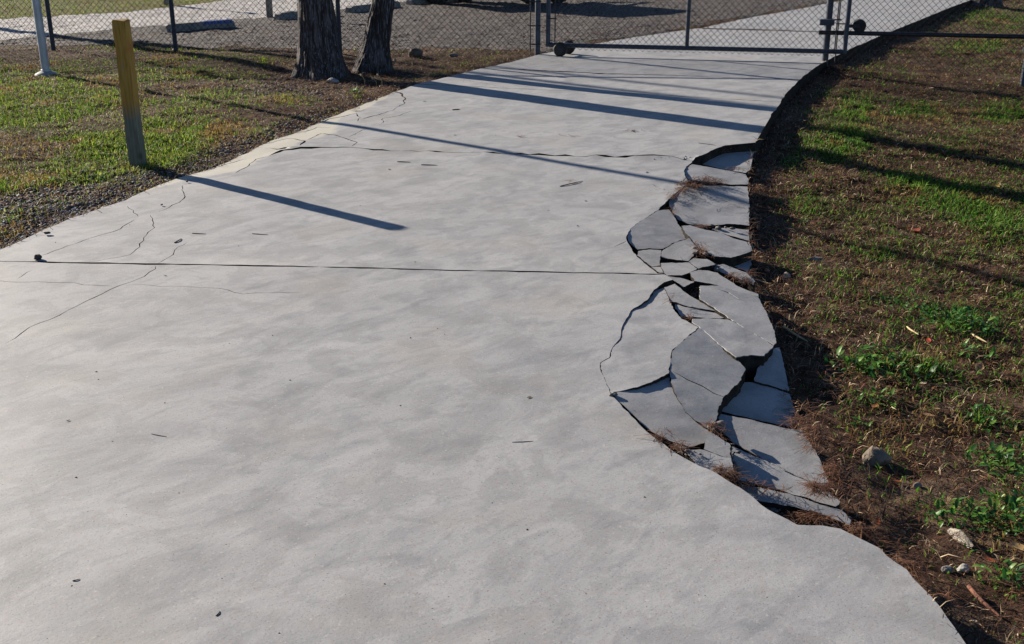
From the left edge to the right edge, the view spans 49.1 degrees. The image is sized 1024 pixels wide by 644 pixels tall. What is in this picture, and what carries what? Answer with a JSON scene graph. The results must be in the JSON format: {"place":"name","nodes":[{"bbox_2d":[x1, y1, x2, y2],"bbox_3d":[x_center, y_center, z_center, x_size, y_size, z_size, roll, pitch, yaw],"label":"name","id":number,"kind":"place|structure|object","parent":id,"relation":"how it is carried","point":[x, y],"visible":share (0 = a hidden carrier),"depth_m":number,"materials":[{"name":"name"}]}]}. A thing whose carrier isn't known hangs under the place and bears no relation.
{"place":"outdoors","nodes":[
{"label":"outdoors","id":0,"kind":"place"},
{"bbox_2d":[0,0,222,18],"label":"grass verge","id":1,"kind":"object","parent":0,"point":[57,9],"depth_m":19.80,"materials":[{"name":"green plant"}]},
{"bbox_2d":[0,0,405,39],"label":"gravel road","id":2,"kind":"structure","parent":0,"point":[287,6],"depth_m":17.81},
{"bbox_2d":[0,0,971,643],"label":"driveway","id":3,"kind":"structure","parent":0,"point":[394,308],"depth_m":3.89,"materials":[{"name":"concrete"}]},
{"bbox_2d":[34,254,41,259],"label":"pebble","id":4,"kind":"object","parent":3,"relation":"on","point":[37,256],"visible":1,"depth_m":5.44,"materials":[{"name":"stone"}]},
{"bbox_2d":[18,60,671,633],"bbox_3d":[-0.505,-1.151,7.744,3.234,0.019,11.076,3,20,7],"label":"grit","id":5,"kind":"object","parent":3,"relation":"on","point":[300,468],"visible":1,"depth_m":3.68,"materials":[{"name":"gravel"}]},
{"bbox_2d":[627,209,685,255],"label":"broken slab piece","id":6,"kind":"object","parent":3,"relation":"on","point":[661,230],"visible":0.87,"depth_m":6.00,"materials":[{"name":"concrete"}]},
{"bbox_2d":[651,267,663,273],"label":"broken slab piece","id":7,"kind":"object","parent":3,"relation":"on","point":[657,270],"visible":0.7,"depth_m":5.34,"materials":[{"name":"concrete"}]},
{"bbox_2d":[669,276,694,296],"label":"broken slab piece","id":8,"kind":"object","parent":3,"relation":"on","point":[684,285],"visible":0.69,"depth_m":5.19,"materials":[{"name":"concrete"}]},
{"bbox_2d":[546,0,865,56],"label":"rolling gate","id":9,"kind":"structure","parent":3,"relation":"on","point":[563,48],"depth_m":12.63,"materials":[{"name":"metal"}]},
{"bbox_2d":[609,156,860,527],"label":"concrete crumbs","id":10,"kind":"object","parent":3,"relation":"on","point":[716,269],"visible":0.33,"depth_m":3.63,"materials":[{"name":"concrete"}]},
{"bbox_2d":[0,0,1023,643],"bbox_3d":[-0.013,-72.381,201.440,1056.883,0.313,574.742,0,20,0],"label":"ground","id":11,"kind":"structure","parent":0,"point":[928,530],"depth_m":6.45,"materials":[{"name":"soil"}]},
{"bbox_2d":[32,0,57,76],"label":"steel pole","id":12,"kind":"object","parent":11,"relation":"on","point":[41,40],"visible":0.81,"depth_m":11.54,"materials":[{"name":"metal"}]},
{"bbox_2d":[112,19,146,166],"bbox_3d":[-2.503,-1.404,7.368,0.089,1.139,0.084,3,20,8],"label":"wooden post","id":13,"kind":"object","parent":11,"relation":"on","point":[128,83],"visible":0.86,"depth_m":7.30,"materials":[{"name":"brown wood"}]},
{"bbox_2d":[265,0,272,17],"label":"timber bollard","id":14,"kind":"object","parent":11,"relation":"on","point":[269,10],"depth_m":17.79,"materials":[{"name":"grey wood"}]},
{"bbox_2d":[0,0,540,56],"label":"chain link fence","id":15,"kind":"object","parent":11,"relation":"on","point":[175,47],"visible":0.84,"depth_m":13.30,"materials":[{"name":"metal"}]},
{"bbox_2d":[290,0,350,81],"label":"tree","id":16,"kind":"object","parent":11,"relation":"on","point":[319,54],"visible":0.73,"depth_m":11.54,"materials":[{"name":"brown plant"}]},
{"bbox_2d":[326,78,338,82],"bbox_3d":[-1.827,-2.452,11.402,0.147,0.070,0.110,0,20,0],"label":"rock","id":17,"kind":"object","parent":11,"relation":"on","point":[332,80],"visible":0.88,"depth_m":11.37,"materials":[{"name":"stone"}]},
{"bbox_2d":[346,87,362,94],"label":"weed plant","id":18,"kind":"object","parent":11,"relation":"on","point":[355,90],"visible":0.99,"depth_m":10.48,"materials":[{"name":"green plant"}]},
{"bbox_2d":[352,0,394,74],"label":"tree","id":19,"kind":"object","parent":11,"relation":"on","point":[374,56],"visible":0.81,"depth_m":11.95,"materials":[{"name":"brown plant"}]},
{"bbox_2d":[0,0,826,52],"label":"gravel lot","id":20,"kind":"structure","parent":11,"relation":"on","point":[571,27],"depth_m":16.55,"materials":[{"name":"grey gravel"}]},
{"bbox_2d":[161,19,234,31],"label":"parking block","id":21,"kind":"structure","parent":20,"relation":"on","point":[213,23],"depth_m":15.88,"materials":[{"name":"concrete"}]},
{"bbox_2d":[274,11,297,19],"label":"parking block","id":22,"kind":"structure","parent":20,"relation":"on","point":[287,15],"depth_m":17.39,"materials":[{"name":"concrete"}]},
{"bbox_2d":[345,1,400,12],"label":"parking block","id":23,"kind":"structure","parent":20,"relation":"on","point":[368,6],"depth_m":18.68,"materials":[{"name":"concrete"}]},
{"bbox_2d":[406,0,456,4],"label":"parking block","id":24,"kind":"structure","parent":20,"relation":"on","point":[411,2],"depth_m":20.13,"materials":[{"name":"concrete"}]},
{"bbox_2d":[427,0,565,3],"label":"utility trailer","id":25,"kind":"object","parent":20,"relation":"on","point":[441,1],"visible":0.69,"depth_m":20.32,"materials":[{"name":"black rubber"}]},
{"bbox_2d":[0,1,826,249],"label":"gravel","id":26,"kind":"structure","parent":11,"relation":"on","point":[53,222],"depth_m":7.15,"materials":[{"name":"stone"}]},
{"bbox_2d":[408,48,422,57],"bbox_3d":[-1.131,-3.142,13.145,0.173,0.149,0.135,0,20,0],"label":"rock","id":27,"kind":"object","parent":11,"relation":"on","point":[415,52],"visible":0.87,"depth_m":13.10,"materials":[{"name":"stone"}]},
{"bbox_2d":[449,53,457,56],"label":"rock","id":28,"kind":"object","parent":11,"relation":"on","point":[453,55],"visible":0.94,"depth_m":13.12,"materials":[{"name":"stone"}]},
{"bbox_2d":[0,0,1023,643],"bbox_3d":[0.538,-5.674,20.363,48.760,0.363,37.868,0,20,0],"label":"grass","id":29,"kind":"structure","parent":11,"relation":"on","point":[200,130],"depth_m":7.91,"materials":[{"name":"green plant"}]},
{"bbox_2d":[0,0,1023,642],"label":"pine needles","id":30,"kind":"object","parent":11,"relation":"on","point":[830,474],"visible":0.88,"depth_m":6.14,"materials":[{"name":"brown plant"}]},
{"bbox_2d":[637,249,660,267],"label":"broken slab piece","id":31,"kind":"object","parent":11,"relation":"on","point":[650,258],"visible":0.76,"depth_m":5.54,"materials":[{"name":"concrete"}]},
{"bbox_2d":[600,288,698,392],"bbox_3d":[0.579,0.102,4.513,0.306,0.112,1.248,6,21,15],"label":"broken slab piece","id":32,"kind":"object","parent":11,"relation":"on","point":[656,331],"visible":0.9,"depth_m":4.39,"materials":[{"name":"concrete"}]},
{"bbox_2d":[613,377,707,457],"bbox_3d":[0.505,0.352,3.906,0.271,0.156,0.546,-4,21,-11],"label":"broken slab piece","id":33,"kind":"object","parent":11,"relation":"on","point":[654,408],"visible":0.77,"depth_m":3.85,"materials":[{"name":"concrete"}]},
{"bbox_2d":[660,262,696,279],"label":"broken slab piece","id":34,"kind":"object","parent":11,"relation":"on","point":[681,270],"visible":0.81,"depth_m":5.35,"materials":[{"name":"concrete"}]},
{"bbox_2d":[661,238,697,262],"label":"broken slab piece","id":35,"kind":"object","parent":11,"relation":"on","point":[679,251],"visible":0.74,"depth_m":5.72,"materials":[{"name":"concrete"}]},
{"bbox_2d":[664,284,714,312],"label":"broken slab piece","id":36,"kind":"object","parent":11,"relation":"on","point":[686,300],"visible":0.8,"depth_m":4.95,"materials":[{"name":"concrete"}]},
{"bbox_2d":[674,304,723,323],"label":"broken slab piece","id":37,"kind":"object","parent":11,"relation":"on","point":[696,314],"visible":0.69,"depth_m":4.83,"materials":[{"name":"concrete"}]},
{"bbox_2d":[689,258,715,271],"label":"broken slab piece","id":38,"kind":"object","parent":11,"relation":"on","point":[704,264],"visible":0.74,"depth_m":5.46,"materials":[{"name":"concrete"}]},
{"bbox_2d":[669,328,745,434],"bbox_3d":[0.708,0.239,4.219,0.283,0.158,0.822,8,22,22],"label":"broken slab piece","id":39,"kind":"object","parent":11,"relation":"on","point":[707,372],"visible":0.83,"depth_m":4.18,"materials":[{"name":"concrete"}]},
{"bbox_2d":[668,185,749,230],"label":"broken slab piece","id":40,"kind":"object","parent":11,"relation":"on","point":[706,206],"visible":0.83,"depth_m":6.57,"materials":[{"name":"concrete"}]},
{"bbox_2d":[685,449,734,483],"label":"broken slab piece","id":41,"kind":"object","parent":11,"relation":"on","point":[706,458],"visible":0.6,"depth_m":3.53,"materials":[{"name":"concrete"}]},
{"bbox_2d":[681,225,751,267],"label":"broken slab piece","id":42,"kind":"object","parent":11,"relation":"on","point":[730,251],"visible":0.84,"depth_m":5.86,"materials":[{"name":"concrete"}]},
{"bbox_2d":[684,164,748,186],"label":"broken slab piece","id":43,"kind":"object","parent":11,"relation":"on","point":[731,178],"visible":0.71,"depth_m":7.31,"materials":[{"name":"concrete"}]},
{"bbox_2d":[704,431,730,457],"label":"broken slab piece","id":44,"kind":"object","parent":11,"relation":"on","point":[716,445],"visible":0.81,"depth_m":3.63,"materials":[{"name":"concrete"}]},
{"bbox_2d":[689,270,758,299],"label":"broken slab piece","id":45,"kind":"object","parent":11,"relation":"on","point":[699,278],"visible":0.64,"depth_m":5.23,"materials":[{"name":"concrete"}]},
{"bbox_2d":[702,152,753,178],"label":"broken slab piece","id":46,"kind":"object","parent":11,"relation":"on","point":[730,160],"visible":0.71,"depth_m":7.84,"materials":[{"name":"concrete"}]},
{"bbox_2d":[711,228,749,241],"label":"broken slab piece","id":47,"kind":"object","parent":11,"relation":"on","point":[736,234],"visible":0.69,"depth_m":6.21,"materials":[{"name":"concrete"}]},
{"bbox_2d":[692,318,773,378],"bbox_3d":[0.909,0.102,4.571,0.230,0.146,0.368,-8,22,-20],"label":"broken slab piece","id":48,"kind":"object","parent":11,"relation":"on","point":[750,352],"visible":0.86,"depth_m":4.50,"materials":[{"name":"concrete"}]},
{"bbox_2d":[716,264,754,292],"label":"broken slab piece","id":49,"kind":"object","parent":11,"relation":"on","point":[725,270],"visible":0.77,"depth_m":5.42,"materials":[{"name":"concrete"}]},
{"bbox_2d":[699,286,775,348],"bbox_3d":[0.970,0.006,4.854,0.285,0.158,0.613,0,20,0],"label":"broken slab piece","id":50,"kind":"object","parent":11,"relation":"on","point":[746,311],"visible":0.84,"depth_m":4.88,"materials":[{"name":"concrete"}]},
{"bbox_2d":[734,260,751,272],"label":"broken slab piece","id":51,"kind":"object","parent":11,"relation":"on","point":[747,265],"visible":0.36,"depth_m":5.75,"materials":[{"name":"concrete"}]},
{"bbox_2d":[722,382,797,427],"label":"broken slab piece","id":52,"kind":"object","parent":11,"relation":"on","point":[755,402],"visible":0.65,"depth_m":4.16,"materials":[{"name":"concrete"}]},
{"bbox_2d":[753,347,788,393],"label":"broken slab piece","id":53,"kind":"object","parent":11,"relation":"on","point":[771,373],"visible":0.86,"depth_m":4.38,"materials":[{"name":"concrete"}]},
{"bbox_2d":[718,414,827,485],"bbox_3d":[0.873,0.473,3.793,0.309,0.166,0.409,0,20,0],"label":"broken slab piece","id":54,"kind":"object","parent":11,"relation":"on","point":[778,446],"visible":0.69,"depth_m":3.80,"materials":[{"name":"concrete"}]},
{"bbox_2d":[731,447,839,509],"bbox_3d":[0.832,0.549,3.562,0.409,0.150,0.165,17,26,38],"label":"broken slab piece","id":55,"kind":"object","parent":11,"relation":"on","point":[768,472],"visible":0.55,"depth_m":3.56,"materials":[{"name":"concrete"}]},
{"bbox_2d":[781,272,791,277],"bbox_3d":[1.401,-0.234,5.727,0.050,0.037,0.046,16,26,37],"label":"pebble","id":56,"kind":"object","parent":11,"relation":"on","point":[786,274],"visible":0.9,"depth_m":5.72,"materials":[{"name":"stone"}]},
{"bbox_2d":[739,484,850,532],"bbox_3d":[0.853,0.594,3.406,0.340,0.146,0.085,7,21,17],"label":"broken slab piece","id":57,"kind":"object","parent":11,"relation":"on","point":[786,501],"visible":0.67,"depth_m":3.38,"materials":[{"name":"concrete"}]},
{"bbox_2d":[782,325,807,341],"bbox_3d":[1.236,0.050,4.910,0.020,0.016,0.179,-8,22,-21],"label":"stick","id":58,"kind":"object","parent":11,"relation":"on","point":[789,330],"visible":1,"depth_m":4.91,"materials":[{"name":"wood"}]},
{"bbox_2d":[807,257,823,260],"bbox_3d":[1.629,-0.336,6.013,0.090,0.031,0.016,0,20,0],"label":"pebble","id":59,"kind":"object","parent":11,"relation":"on","point":[815,258],"visible":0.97,"depth_m":6.00,"materials":[{"name":"stone"}]},
{"bbox_2d":[823,345,876,373],"bbox_3d":[1.395,0.164,4.630,0.214,0.069,0.212,7,21,17],"label":"weed plant","id":60,"kind":"object","parent":11,"relation":"on","point":[845,358],"visible":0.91,"depth_m":4.63,"materials":[{"name":"green plant"}]},
{"bbox_2d":[838,137,862,145],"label":"weed plant","id":61,"kind":"object","parent":11,"relation":"on","point":[852,141],"visible":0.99,"depth_m":8.84,"materials":[{"name":"green plant"}]},
{"bbox_2d":[850,416,871,428],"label":"weed plant","id":62,"kind":"object","parent":11,"relation":"on","point":[854,423],"visible":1,"depth_m":4.09,"materials":[{"name":"green plant"}]},
{"bbox_2d":[862,445,891,466],"bbox_3d":[1.247,0.466,3.830,0.097,0.079,0.076,8,22,22],"label":"rock","id":63,"kind":"object","parent":11,"relation":"on","point":[873,455],"visible":0.89,"depth_m":3.81,"materials":[{"name":"stone"}]},
{"bbox_2d":[853,386,904,409],"bbox_3d":[1.407,0.285,4.295,0.205,0.059,0.170,16,25,36],"label":"weed plant","id":64,"kind":"object","parent":11,"relation":"on","point":[891,392],"visible":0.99,"depth_m":4.29,"materials":[{"name":"green plant"}]},
{"bbox_2d":[852,342,910,361],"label":"weed plant","id":65,"kind":"object","parent":11,"relation":"on","point":[868,347],"visible":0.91,"depth_m":4.71,"materials":[{"name":"green plant"}]},
{"bbox_2d":[850,349,937,383],"bbox_3d":[1.557,0.172,4.581,0.296,0.088,0.305,-17,26,-39],"label":"weed plant","id":66,"kind":"object","parent":11,"relation":"on","point":[871,373],"visible":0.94,"depth_m":4.57,"materials":[{"name":"green plant"}]},
{"bbox_2d":[877,290,926,308],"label":"weed plant","id":67,"kind":"object","parent":11,"relation":"on","point":[906,303],"visible":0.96,"depth_m":5.40,"materials":[{"name":"green plant"}]},
{"bbox_2d":[913,482,921,487],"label":"pebble","id":68,"kind":"object","parent":11,"relation":"on","point":[916,484],"visible":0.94,"depth_m":3.67,"materials":[{"name":"stone"}]},
{"bbox_2d":[819,19,1023,86],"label":"track pipe","id":69,"kind":"object","parent":11,"relation":"on","point":[931,34],"visible":0.83,"depth_m":12.22,"materials":[{"name":"metal"}]},
{"bbox_2d":[822,0,1023,74],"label":"chain link fence","id":70,"kind":"object","parent":11,"relation":"on","point":[827,39],"visible":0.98,"depth_m":12.34,"materials":[{"name":"metal"}]},
{"bbox_2d":[902,302,963,322],"bbox_3d":[1.957,-0.042,5.230,0.296,0.060,0.266,0,20,0],"label":"weed plant","id":71,"kind":"object","parent":11,"relation":"on","point":[930,308],"visible":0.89,"depth_m":5.24,"materials":[{"name":"green plant"}]},
{"bbox_2d":[941,565,952,572],"bbox_3d":[1.229,0.699,3.163,0.039,0.022,0.028,0,20,0],"label":"pebble","id":72,"kind":"object","parent":11,"relation":"on","point":[946,568],"visible":0.99,"depth_m":3.15,"materials":[{"name":"stone"}]},
{"bbox_2d":[917,495,989,531],"bbox_3d":[1.362,0.583,3.456,0.212,0.077,0.191,8,22,20],"label":"weed plant","id":73,"kind":"object","parent":11,"relation":"on","point":[952,510],"visible":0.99,"depth_m":3.45,"materials":[{"name":"green plant"}]},
{"bbox_2d":[947,528,973,548],"bbox_3d":[1.342,0.638,3.345,0.034,0.032,0.116,-5,17,-14],"label":"rock","id":74,"kind":"object","parent":11,"relation":"on","point":[963,535],"visible":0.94,"depth_m":3.33,"materials":[{"name":"beige stone"}]},
{"bbox_2d":[919,303,1002,335],"bbox_3d":[2.047,-0.027,5.122,0.394,0.112,0.358,0,20,0],"label":"weed plant","id":75,"kind":"object","parent":11,"relation":"on","point":[983,328],"visible":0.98,"depth_m":5.12,"materials":[{"name":"green plant"}]},
{"bbox_2d":[956,563,968,572],"bbox_3d":[1.278,0.701,3.182,0.041,0.029,0.034,0,20,0],"label":"pebble","id":76,"kind":"object","parent":11,"relation":"on","point":[962,567],"visible":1,"depth_m":3.17,"materials":[{"name":"stone"}]},
{"bbox_2d":[943,338,997,361],"bbox_3d":[1.965,0.124,4.813,0.241,0.058,0.201,0,20,0],"label":"weed plant","id":77,"kind":"object","parent":11,"relation":"on","point":[993,351],"visible":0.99,"depth_m":4.80,"materials":[{"name":"green plant"}]},
{"bbox_2d":[970,332,986,342],"bbox_3d":[2.074,0.070,4.989,0.020,0.016,0.125,-3,20,-9],"label":"stick","id":78,"kind":"object","parent":11,"relation":"on","point":[974,335],"visible":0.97,"depth_m":4.98,"materials":[{"name":"wood"}]},
{"bbox_2d":[975,362,983,371],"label":"dead leaf","id":79,"kind":"object","parent":11,"relation":"on","point":[980,366],"visible":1,"depth_m":4.64,"materials":[{"name":"brown plant"}]},
{"bbox_2d":[967,584,999,615],"bbox_3d":[1.256,0.744,2.995,0.020,0.017,0.142,-3,20,-9],"label":"bark strip","id":80,"kind":"object","parent":11,"relation":"on","point":[977,596],"visible":1,"depth_m":2.99,"materials":[{"name":"wood"}]},
{"bbox_2d":[970,0,1003,7],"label":"tree","id":81,"kind":"object","parent":11,"relation":"on","point":[992,2],"visible":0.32,"depth_m":20.95,"materials":[{"name":"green plant"}]},
{"bbox_2d":[963,401,1016,432],"bbox_3d":[1.796,0.349,4.197,0.206,0.063,0.195,-8,22,-21],"label":"weed plant","id":82,"kind":"object","parent":11,"relation":"on","point":[991,421],"visible":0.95,"depth_m":4.20,"materials":[{"name":"green plant"}]},
{"bbox_2d":[962,485,1023,539],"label":"weed plant","id":83,"kind":"object","parent":11,"relation":"on","point":[1013,501],"visible":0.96,"depth_m":3.47,"materials":[{"name":"green plant"}]},
{"bbox_2d":[962,441,1023,485],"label":"weed plant","id":84,"kind":"object","parent":11,"relation":"on","point":[1011,452],"visible":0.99,"depth_m":3.86,"materials":[{"name":"green plant"}]},
{"bbox_2d":[971,559,1023,589],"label":"weed plant","id":85,"kind":"object","parent":11,"relation":"on","point":[1005,571],"visible":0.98,"depth_m":3.13,"materials":[{"name":"green plant"}]},
{"bbox_2d":[1010,542,1023,550],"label":"dead leaf","id":86,"kind":"object","parent":11,"relation":"on","point":[1018,546],"visible":1,"depth_m":3.30,"materials":[{"name":"beige plant"}]}
]}

